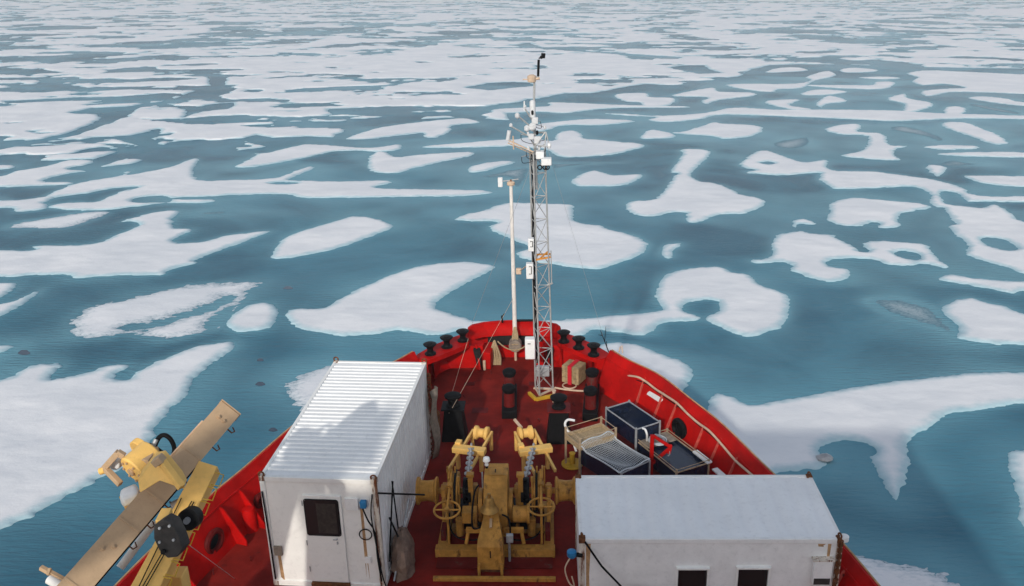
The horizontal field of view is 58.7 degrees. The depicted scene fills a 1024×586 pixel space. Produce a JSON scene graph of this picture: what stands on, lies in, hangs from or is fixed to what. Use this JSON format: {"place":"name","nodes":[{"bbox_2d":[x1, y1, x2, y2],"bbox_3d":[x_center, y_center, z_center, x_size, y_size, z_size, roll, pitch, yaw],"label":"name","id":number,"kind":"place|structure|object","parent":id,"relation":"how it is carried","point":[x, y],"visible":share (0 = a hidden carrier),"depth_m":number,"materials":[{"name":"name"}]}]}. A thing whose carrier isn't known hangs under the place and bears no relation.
{"place":"outdoors","nodes":[
{"label":"outdoors","id":0,"kind":"place"},
{"bbox_2d":[0,73,1023,585],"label":"water","id":1,"kind":"structure","parent":0,"point":[952,511],"depth_m":65.34,"materials":[{"name":"liquid"}]},
{"bbox_2d":[0,283,15,296],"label":"ice floe","id":2,"kind":"object","parent":1,"relation":"on","point":[5,288],"visible":1,"depth_m":62.05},
{"bbox_2d":[0,291,38,315],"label":"ice floe","id":3,"kind":"object","parent":1,"relation":"on","point":[5,308],"visible":1,"depth_m":58.86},
{"bbox_2d":[0,196,54,211],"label":"ice floe","id":4,"kind":"object","parent":1,"relation":"on","point":[33,204],"visible":1,"depth_m":84.90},
{"bbox_2d":[0,160,92,186],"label":"ice floe","id":5,"kind":"object","parent":1,"relation":"on","point":[30,177],"visible":1,"depth_m":97.69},
{"bbox_2d":[9,212,108,227],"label":"ice floe","id":6,"kind":"object","parent":1,"relation":"on","point":[66,221],"visible":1,"depth_m":79.10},
{"bbox_2d":[0,89,193,160],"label":"ice floe","id":7,"kind":"object","parent":1,"relation":"on","point":[51,118],"visible":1,"depth_m":135.66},
{"bbox_2d":[0,342,234,528],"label":"ice floe","id":8,"kind":"object","parent":1,"relation":"on","point":[61,438],"visible":0.99,"depth_m":43.41,"materials":[{"name":"ice"}]},
{"bbox_2d":[101,159,141,166],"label":"ice floe","id":9,"kind":"object","parent":1,"relation":"on","point":[125,161],"visible":1,"depth_m":104.29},
{"bbox_2d":[0,211,269,277],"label":"ice floe","id":10,"kind":"object","parent":1,"relation":"on","point":[148,246],"visible":1,"depth_m":69.56,"materials":[{"name":"ice"}]},
{"bbox_2d":[18,286,292,431],"bbox_3d":[-20.327,3.450,51.273,14.909,0.001,21.717,-4,19,-10],"label":"water hole","id":11,"kind":"object","parent":1,"relation":"on","point":[23,352],"visible":1,"depth_m":50.70,"materials":[{"name":"blue"}]},
{"bbox_2d":[69,282,261,338],"bbox_3d":[-22.508,0.954,58.405,10.866,0.136,11.861,0,19,0],"label":"ice floe","id":12,"kind":"object","parent":1,"relation":"on","point":[106,319],"visible":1,"depth_m":57.68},
{"bbox_2d":[226,303,278,331],"bbox_3d":[-16.108,1.438,56.929,3.131,0.184,5.188,0,19,0],"label":"ice floe","id":13,"kind":"object","parent":1,"relation":"on","point":[257,317],"visible":1,"depth_m":56.33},
{"bbox_2d":[47,158,491,210],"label":"ice floe","id":14,"kind":"object","parent":1,"relation":"on","point":[178,180],"visible":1,"depth_m":90.92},
{"bbox_2d":[284,366,330,410],"bbox_3d":[-9.116,4.959,46.788,5.980,0.146,6.988,0,19,0],"label":"ice floe","id":15,"kind":"object","parent":1,"relation":"on","point":[302,389],"visible":0.25,"depth_m":47.20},
{"bbox_2d":[235,144,401,167],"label":"ice floe","id":16,"kind":"object","parent":1,"relation":"on","point":[292,153],"visible":1,"depth_m":110.24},
{"bbox_2d":[271,216,392,258],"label":"ice floe","id":17,"kind":"object","parent":1,"relation":"on","point":[336,234],"visible":1,"depth_m":74.30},
{"bbox_2d":[346,118,478,139],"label":"ice floe","id":18,"kind":"object","parent":1,"relation":"on","point":[434,129],"visible":1,"depth_m":126.92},
{"bbox_2d":[368,151,473,172],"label":"ice floe","id":19,"kind":"object","parent":1,"relation":"on","point":[381,162],"visible":1,"depth_m":105.40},
{"bbox_2d":[424,139,525,147],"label":"ice floe","id":20,"kind":"object","parent":1,"relation":"on","point":[496,143],"visible":0.91,"depth_m":115.44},
{"bbox_2d":[468,161,514,172],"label":"ice floe","id":21,"kind":"object","parent":1,"relation":"on","point":[488,166],"visible":1,"depth_m":102.04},
{"bbox_2d":[481,111,508,119],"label":"ice floe","id":22,"kind":"object","parent":1,"relation":"on","point":[498,115],"visible":1,"depth_m":139.68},
{"bbox_2d":[114,319,880,585],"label":"icebreaker ship","id":23,"kind":"object","parent":1,"relation":"on","point":[230,538],"visible":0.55,"depth_m":24.94,"materials":[{"name":"red paint"}]},
{"bbox_2d":[39,399,240,585],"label":"deck crane","id":24,"kind":"object","parent":23,"relation":"on","point":[156,473],"visible":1,"depth_m":14.58,"materials":[{"name":"yellow paint"}]},
{"bbox_2d":[258,357,431,585],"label":"shipping container","id":25,"kind":"object","parent":23,"relation":"on","point":[358,434],"visible":0.94,"depth_m":20.49,"materials":[{"name":"metal"}]},
{"bbox_2d":[261,491,275,578],"bbox_3d":[-5.383,5.384,20.154,0.143,2.299,0.039,-14,23,-35],"label":"lashing chain","id":26,"kind":"object","parent":25,"relation":"attached to","point":[268,534],"visible":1,"depth_m":20.13,"materials":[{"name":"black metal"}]},
{"bbox_2d":[301,494,349,582],"bbox_3d":[-4.119,5.448,20.065,0.878,2.267,0.093,1,21,6],"label":"door","id":27,"kind":"structure","parent":25,"relation":"in","point":[326,544],"depth_m":20.05,"materials":[{"name":"white paint"}]},
{"bbox_2d":[362,509,381,581],"bbox_3d":[-3.056,5.525,19.926,0.351,1.881,0.051,-2,19,-5],"label":"power cable","id":28,"kind":"object","parent":25,"relation":"hanging from","point":[376,542],"visible":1,"depth_m":19.86,"materials":[{"name":"black rubber"}]},
{"bbox_2d":[370,494,386,585],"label":"lashing rope","id":29,"kind":"object","parent":25,"relation":"attached to","point":[374,539],"visible":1,"depth_m":19.88,"materials":[{"name":"fabric"}]},
{"bbox_2d":[388,481,393,561],"bbox_3d":[-2.744,5.181,20.650,0.038,1.641,0.784,1,19,4],"label":"lashing rod","id":30,"kind":"object","parent":25,"relation":"attached to","point":[390,522],"visible":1,"depth_m":20.63,"materials":[{"name":"black metal"}]},
{"bbox_2d":[427,373,433,455],"bbox_3d":[-2.240,3.409,25.297,0.147,2.529,0.284,-9,21,-24],"label":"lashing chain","id":31,"kind":"object","parent":25,"relation":"attached to","point":[430,398],"visible":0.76,"depth_m":25.18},
{"bbox_2d":[390,526,414,582],"bbox_3d":[-2.534,5.867,20.996,0.590,1.042,1.230,-1,21,2],"label":"tarpaulin bundle","id":32,"kind":"object","parent":23,"relation":"on","point":[402,555],"visible":0.98,"depth_m":20.71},
{"bbox_2d":[423,341,436,355],"bbox_3d":[-2.694,1.820,29.912,0.448,0.412,0.444,-1,21,2],"label":"roller fairlead","id":33,"kind":"object","parent":23,"relation":"on","point":[429,346],"visible":1,"depth_m":29.84,"materials":[{"name":"black metal"}]},
{"bbox_2d":[430,386,440,458],"bbox_3d":[-2.128,3.590,25.206,0.151,2.094,0.454,9,21,25],"label":"canvas cover","id":34,"kind":"object","parent":23,"relation":"hanging from","point":[435,427],"visible":1,"depth_m":25.15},
{"bbox_2d":[440,334,452,348],"bbox_3d":[-2.184,1.621,30.403,0.448,0.412,0.444,-1,21,2],"label":"roller fairlead","id":35,"kind":"object","parent":23,"relation":"on","point":[446,338],"visible":1,"depth_m":30.32,"materials":[{"name":"black metal"}]},
{"bbox_2d":[441,391,467,441],"bbox_3d":[-1.699,3.566,26.565,0.716,1.400,0.716,-1,21,2],"label":"pedestal roller","id":36,"kind":"object","parent":23,"relation":"on","point":[455,428],"visible":0.97,"depth_m":26.34,"materials":[{"name":"black metal"}]},
{"bbox_2d":[456,328,468,342],"bbox_3d":[-1.674,1.431,30.869,0.448,0.412,0.444,-1,21,2],"label":"roller fairlead","id":37,"kind":"object","parent":23,"relation":"on","point":[462,332],"visible":1,"depth_m":30.79,"materials":[{"name":"black metal"}]},
{"bbox_2d":[446,425,492,471],"bbox_3d":[-1.123,4.463,25.081,0.922,0.772,2.340,5,20,14],"label":"chain stopper","id":38,"kind":"object","parent":23,"relation":"on","point":[476,433],"visible":0.92,"depth_m":24.97,"materials":[{"name":"yellow paint"}]},
{"bbox_2d":[415,456,574,575],"bbox_3d":[-0.396,5.074,21.690,3.880,1.970,2.700,-1,21,2],"label":"anchor windlass","id":39,"kind":"object","parent":23,"relation":"on","point":[490,551],"visible":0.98,"depth_m":21.53,"materials":[{"name":"paint"}]},
{"bbox_2d":[464,443,473,475],"bbox_3d":[-1.105,4.366,23.719,0.192,0.772,2.852,0,19,-1],"label":"anchor chain","id":40,"kind":"object","parent":39,"relation":"attached to","point":[469,458],"visible":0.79,"depth_m":23.63,"materials":[{"name":"grey metal"}]},
{"bbox_2d":[480,493,498,516],"bbox_3d":[-0.521,4.925,21.049,0.440,0.695,0.437,-1,21,2],"label":"deck bell","id":41,"kind":"object","parent":39,"relation":"on","point":[489,508],"visible":1,"depth_m":20.93,"materials":[{"name":"gold metal"}]},
{"bbox_2d":[524,443,535,476],"bbox_3d":[0.469,4.352,23.648,0.192,0.767,2.842,2,19,5],"label":"anchor chain","id":42,"kind":"object","parent":39,"relation":"attached to","point":[528,467],"visible":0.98,"depth_m":23.39,"materials":[{"name":"grey metal"}]},
{"bbox_2d":[491,340,500,364],"bbox_3d":[-0.582,2.052,31.217,0.436,0.873,0.200,0,19,1],"label":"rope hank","id":43,"kind":"object","parent":23,"relation":"hanging from","point":[496,357],"visible":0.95,"depth_m":31.22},
{"bbox_2d":[502,367,516,418],"bbox_3d":[-0.084,3.054,28.425,0.512,0.960,1.914,-1,21,2],"label":"double bollard","id":44,"kind":"object","parent":23,"relation":"on","point":[509,398],"visible":1,"depth_m":27.80,"materials":[{"name":"black metal"}]},
{"bbox_2d":[498,177,525,351],"bbox_3d":[0.293,-0.743,30.074,0.747,6.021,1.826,-13,23,-32],"label":"bow pole","id":45,"kind":"object","parent":23,"relation":"attached to","point":[515,342],"visible":0.99,"depth_m":30.62,"materials":[{"name":"metal"}]},
{"bbox_2d":[506,53,554,395],"bbox_3d":[0.572,-1.711,27.270,1.358,10.626,0.890,-1,21,2],"label":"lattice mast","id":46,"kind":"object","parent":23,"relation":"on","point":[532,346],"visible":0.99,"depth_m":27.36,"materials":[{"name":"metal"}]},
{"bbox_2d":[513,418,555,474],"bbox_3d":[0.570,4.382,25.104,0.924,0.836,2.591,-4,20,-12],"label":"chain stopper","id":47,"kind":"object","parent":23,"relation":"on","point":[521,433],"visible":0.95,"depth_m":24.84,"materials":[{"name":"yellow paint"}]},
{"bbox_2d":[547,393,570,443],"bbox_3d":[1.353,3.586,26.301,0.716,1.400,0.716,-1,21,2],"label":"pedestal roller","id":48,"kind":"object","parent":23,"relation":"on","point":[558,409],"visible":0.95,"depth_m":26.07,"materials":[{"name":"black metal"}]},
{"bbox_2d":[557,329,569,343],"bbox_3d":[1.738,1.452,30.580,0.448,0.412,0.444,-1,21,2],"label":"roller fairlead","id":49,"kind":"object","parent":23,"relation":"on","point":[563,334],"visible":1,"depth_m":30.50,"materials":[{"name":"black metal"}]},
{"bbox_2d":[561,451,582,469],"bbox_3d":[1.662,4.566,25.093,0.600,0.370,0.594,-1,21,2],"label":"deck flange","id":50,"kind":"object","parent":23,"relation":"on","point":[572,463],"visible":0.91,"depth_m":25.03,"materials":[{"name":"yellow paint"}]},
{"bbox_2d":[562,359,585,388],"bbox_3d":[1.955,2.652,29.731,0.603,0.672,0.902,10,24,28],"label":"timber crate","id":51,"kind":"object","parent":23,"relation":"on","point":[573,371],"visible":1,"depth_m":29.65,"materials":[{"name":"beige paint"}]},
{"bbox_2d":[572,335,584,350],"bbox_3d":[2.203,1.636,30.062,0.448,0.412,0.443,-1,21,2],"label":"roller fairlead","id":52,"kind":"object","parent":23,"relation":"on","point":[578,340],"visible":1,"depth_m":29.98,"materials":[{"name":"black metal"}]},
{"bbox_2d":[565,416,616,473],"bbox_3d":[2.151,4.202,24.902,1.194,1.200,0.764,-12,23,-26],"label":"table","id":53,"kind":"object","parent":23,"relation":"on","point":[576,438],"visible":0.88,"depth_m":24.78,"materials":[{"name":"wood"}]},
{"bbox_2d":[582,367,599,421],"bbox_3d":[2.467,3.067,28.235,0.464,1.020,2.056,2,19,7],"label":"double bollard","id":54,"kind":"object","parent":23,"relation":"on","point":[591,390],"visible":1,"depth_m":27.55,"materials":[{"name":"black metal"}]},
{"bbox_2d":[587,342,599,357],"bbox_3d":[2.649,1.829,29.523,0.448,0.412,0.444,-1,21,2],"label":"roller fairlead","id":55,"kind":"object","parent":23,"relation":"on","point":[593,347],"visible":1,"depth_m":29.45,"materials":[{"name":"black metal"}]},
{"bbox_2d":[581,439,650,474],"bbox_3d":[2.715,4.645,24.161,1.024,0.870,1.664,-16,25,-33],"label":"deck tank","id":56,"kind":"object","parent":23,"relation":"on","point":[594,465],"visible":0.67,"depth_m":23.98,"materials":[{"name":"blue metal"}]},
{"bbox_2d":[581,431,649,472],"bbox_3d":[2.706,4.174,23.984,1.095,0.273,1.586,-13,23,-34],"label":"tank net","id":57,"kind":"object","parent":56,"relation":"on","point":[609,460],"visible":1,"depth_m":24.00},
{"bbox_2d":[605,400,660,451],"bbox_3d":[3.391,3.909,25.675,0.844,1.140,1.464,-12,23,-27],"label":"deck tank","id":58,"kind":"object","parent":23,"relation":"on","point":[628,419],"visible":0.84,"depth_m":25.58,"materials":[{"name":"blue metal"}]},
{"bbox_2d":[554,375,752,474],"bbox_3d":[4.482,3.788,25.922,1.536,1.044,9.442,-11,22,-30],"label":"deck hose","id":59,"kind":"object","parent":23,"relation":"on","point":[704,427],"visible":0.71,"depth_m":25.69,"materials":[{"name":"beige paint"}]},
{"bbox_2d":[649,434,671,474],"bbox_3d":[3.961,4.351,24.242,0.583,1.302,0.114,-1,21,2],"label":"red davit","id":60,"kind":"object","parent":23,"relation":"on","point":[665,451],"visible":0.88,"depth_m":24.13,"materials":[{"name":"paint"}]},
{"bbox_2d":[637,428,709,474],"bbox_3d":[4.290,4.519,24.513,1.064,0.780,1.904,-11,23,-24],"label":"deck tank","id":61,"kind":"object","parent":23,"relation":"on","point":[682,459],"visible":0.62,"depth_m":24.21,"materials":[{"name":"metal"}]},
{"bbox_2d":[575,471,848,585],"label":"shipping container","id":62,"kind":"object","parent":23,"relation":"on","point":[686,530],"visible":0.98,"depth_m":19.06,"materials":[{"name":"metal"}]},
{"bbox_2d":[564,548,582,585],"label":"power plug","id":63,"kind":"object","parent":62,"relation":"attached to","point":[572,553],"visible":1,"depth_m":18.83,"materials":[{"name":"blue plastic"}]},
{"bbox_2d":[584,541,621,585],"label":"cable","id":64,"kind":"object","parent":62,"relation":"attached to","point":[602,567],"visible":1,"depth_m":18.80,"materials":[{"name":"black rubber"}]},
{"bbox_2d":[675,566,709,585],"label":"window","id":65,"kind":"structure","parent":62,"relation":"in","point":[685,575],"depth_m":19.06,"materials":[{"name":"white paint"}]},
{"bbox_2d":[735,566,770,585],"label":"window","id":66,"kind":"structure","parent":62,"relation":"in","point":[745,575],"depth_m":19.01,"materials":[{"name":"glass"}]},
{"bbox_2d":[832,539,843,585],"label":"lashing chain","id":67,"kind":"object","parent":62,"relation":"attached to","point":[838,557],"visible":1,"depth_m":18.63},
{"bbox_2d":[484,168,527,185],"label":"ice floe","id":68,"kind":"object","parent":1,"relation":"on","point":[517,174],"visible":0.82,"depth_m":97.90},
{"bbox_2d":[285,262,789,336],"bbox_3d":[2.066,0.200,60.506,32.777,0.189,15.862,0,19,0],"label":"ice floe","id":69,"kind":"object","parent":1,"relation":"on","point":[405,300],"visible":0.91,"depth_m":58.25,"materials":[{"name":"ice"}]},
{"bbox_2d":[455,202,647,268],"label":"ice floe","id":70,"kind":"object","parent":1,"relation":"on","point":[599,247],"visible":0.91,"depth_m":74.33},
{"bbox_2d":[509,131,643,156],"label":"ice floe","id":71,"kind":"object","parent":1,"relation":"on","point":[570,144],"visible":0.9,"depth_m":114.74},
{"bbox_2d":[536,119,634,130],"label":"ice floe","id":72,"kind":"object","parent":1,"relation":"on","point":[551,125],"visible":0.86,"depth_m":133.03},
{"bbox_2d":[491,102,686,112],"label":"ice floe","id":73,"kind":"object","parent":1,"relation":"on","point":[558,107],"visible":0.95,"depth_m":148.90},
{"bbox_2d":[571,171,641,185],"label":"ice floe","id":74,"kind":"object","parent":1,"relation":"on","point":[593,178],"visible":1,"depth_m":95.36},
{"bbox_2d":[614,93,674,105],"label":"ice floe","id":75,"kind":"object","parent":1,"relation":"on","point":[644,99],"visible":1,"depth_m":158.79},
{"bbox_2d":[600,342,692,390],"bbox_3d":[7.740,4.284,48.685,4.389,0.185,9.535,-6,20,-16],"label":"ice floe","id":76,"kind":"object","parent":1,"relation":"on","point":[678,373],"visible":0.44,"depth_m":49.87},
{"bbox_2d":[641,130,674,138],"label":"ice floe","id":77,"kind":"object","parent":1,"relation":"on","point":[653,134],"visible":1,"depth_m":122.42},
{"bbox_2d":[662,243,680,258],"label":"ice floe","id":78,"kind":"object","parent":1,"relation":"on","point":[667,250],"visible":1,"depth_m":70.87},
{"bbox_2d":[626,149,765,222],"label":"ice floe","id":79,"kind":"object","parent":1,"relation":"on","point":[693,198],"visible":1,"depth_m":86.64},
{"bbox_2d":[672,88,756,103],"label":"ice floe","id":80,"kind":"object","parent":1,"relation":"on","point":[711,94],"visible":1,"depth_m":165.37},
{"bbox_2d":[673,122,762,138],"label":"ice floe","id":81,"kind":"object","parent":1,"relation":"on","point":[723,131],"visible":1,"depth_m":126.16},
{"bbox_2d":[727,71,835,91],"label":"ice floe","id":82,"kind":"object","parent":1,"relation":"on","point":[774,87],"visible":1,"depth_m":179.42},
{"bbox_2d":[765,99,809,109],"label":"ice floe","id":83,"kind":"object","parent":1,"relation":"on","point":[784,103],"visible":0.99,"depth_m":153.49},
{"bbox_2d":[773,138,808,147],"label":"ice floe","id":84,"kind":"object","parent":1,"relation":"on","point":[796,143],"visible":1,"depth_m":116.81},
{"bbox_2d":[792,219,815,226],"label":"ice floe","id":85,"kind":"object","parent":1,"relation":"on","point":[800,221],"visible":1,"depth_m":78.74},
{"bbox_2d":[605,108,1023,121],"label":"ice floe","id":86,"kind":"object","parent":1,"relation":"on","point":[885,115],"visible":1,"depth_m":140.43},
{"bbox_2d":[800,89,845,94],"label":"ice floe","id":87,"kind":"object","parent":1,"relation":"on","point":[821,92],"visible":1,"depth_m":168.58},
{"bbox_2d":[816,96,846,107],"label":"ice floe","id":88,"kind":"object","parent":1,"relation":"on","point":[826,100],"visible":1,"depth_m":157.24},
{"bbox_2d":[751,231,947,281],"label":"ice floe","id":89,"kind":"object","parent":1,"relation":"on","point":[806,254],"visible":1,"depth_m":69.63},
{"bbox_2d":[808,82,894,88],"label":"ice floe","id":90,"kind":"object","parent":1,"relation":"on","point":[880,85],"visible":1,"depth_m":178.03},
{"bbox_2d":[707,372,1023,499],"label":"ice floe","id":91,"kind":"object","parent":1,"relation":"on","point":[887,421],"visible":0.88,"depth_m":43.80,"materials":[{"name":"ice"}]},
{"bbox_2d":[816,453,832,461],"bbox_3d":[13.718,7.162,39.873,0.757,0.236,0.575,0,19,0],"label":"ice boulder","id":92,"kind":"object","parent":91,"relation":"on","point":[825,457],"visible":1,"depth_m":39.74,"materials":[{"name":"white"}]},
{"bbox_2d":[825,124,905,159],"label":"ice floe","id":93,"kind":"object","parent":1,"relation":"on","point":[878,147],"visible":1,"depth_m":114.81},
{"bbox_2d":[827,198,930,227],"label":"ice floe","id":94,"kind":"object","parent":1,"relation":"on","point":[859,212],"visible":1,"depth_m":82.44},
{"bbox_2d":[739,150,1023,273],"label":"ice floe","id":95,"kind":"object","parent":1,"relation":"on","point":[972,227],"visible":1,"depth_m":86.78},
{"bbox_2d":[856,556,959,585],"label":"ice floe","id":96,"kind":"object","parent":1,"relation":"on","point":[883,573],"visible":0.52,"depth_m":32.20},
{"bbox_2d":[888,94,932,111],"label":"ice floe","id":97,"kind":"object","parent":1,"relation":"on","point":[912,105],"visible":1,"depth_m":153.65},
{"bbox_2d":[876,300,949,330],"bbox_3d":[25.568,1.385,57.295,4.116,0.046,7.391,-4,20,-12],"label":"ice floe","id":98,"kind":"object","parent":1,"relation":"on","point":[917,312],"visible":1,"depth_m":57.84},
{"bbox_2d":[892,126,942,140],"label":"ice floe","id":99,"kind":"object","parent":1,"relation":"on","point":[911,130],"visible":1,"depth_m":126.04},
{"bbox_2d":[926,165,946,175],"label":"ice floe","id":100,"kind":"object","parent":1,"relation":"on","point":[937,170],"visible":1,"depth_m":100.43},
{"bbox_2d":[924,145,979,149],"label":"ice floe","id":101,"kind":"object","parent":1,"relation":"on","point":[946,147],"visible":1,"depth_m":113.56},
{"bbox_2d":[943,106,965,113],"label":"ice floe","id":102,"kind":"object","parent":1,"relation":"on","point":[955,110],"visible":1,"depth_m":145.59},
{"bbox_2d":[942,122,1008,144],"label":"ice floe","id":103,"kind":"object","parent":1,"relation":"on","point":[974,131],"visible":1,"depth_m":124.57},
{"bbox_2d":[938,152,1023,157],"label":"ice floe","id":104,"kind":"object","parent":1,"relation":"on","point":[998,154],"visible":1,"depth_m":108.97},
{"bbox_2d":[939,275,1023,292],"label":"ice floe","id":105,"kind":"object","parent":1,"relation":"on","point":[1010,286],"visible":1,"depth_m":62.96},
{"bbox_2d":[941,298,1023,344],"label":"ice floe","id":106,"kind":"object","parent":1,"relation":"on","point":[975,320],"visible":1,"depth_m":55.87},
{"bbox_2d":[964,175,1023,186],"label":"ice floe","id":107,"kind":"object","parent":1,"relation":"on","point":[1016,181],"visible":1,"depth_m":94.96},
{"bbox_2d":[970,104,1019,113],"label":"ice floe","id":108,"kind":"object","parent":1,"relation":"on","point":[992,108],"visible":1,"depth_m":148.36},
{"bbox_2d":[969,96,1023,105],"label":"ice floe","id":109,"kind":"object","parent":1,"relation":"on","point":[997,100],"visible":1,"depth_m":157.30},
{"bbox_2d":[1008,450,1023,525],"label":"ice floe","id":110,"kind":"object","parent":1,"relation":"on","point":[1016,463],"visible":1,"depth_m":38.75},
{"bbox_2d":[0,0,1023,84],"bbox_3d":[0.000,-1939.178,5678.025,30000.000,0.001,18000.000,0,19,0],"label":"water","id":111,"kind":"structure","parent":0,"point":[900,70],"depth_m":317.70,"materials":[{"name":"liquid"}]},
{"bbox_2d":[0,80,39,87],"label":"ice floe","id":112,"kind":"object","parent":111,"relation":"on","point":[18,81],"visible":1,"depth_m":185.11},
{"bbox_2d":[0,0,1023,144],"bbox_3d":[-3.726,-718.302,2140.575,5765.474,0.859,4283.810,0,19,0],"label":"ice floe","id":113,"kind":"object","parent":111,"relation":"on","point":[557,73],"visible":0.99,"depth_m":269.85,"materials":[{"name":"ice"}]},
{"bbox_2d":[766,67,807,72],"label":"ice floe","id":114,"kind":"object","parent":111,"relation":"on","point":[789,69],"visible":1,"depth_m":209.88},
{"bbox_2d":[839,68,877,72],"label":"ice floe","id":115,"kind":"object","parent":111,"relation":"on","point":[853,70],"visible":1,"depth_m":208.90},
{"bbox_2d":[907,70,1023,95],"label":"ice floe","id":116,"kind":"object","parent":111,"relation":"on","point":[991,82],"visible":1,"depth_m":186.43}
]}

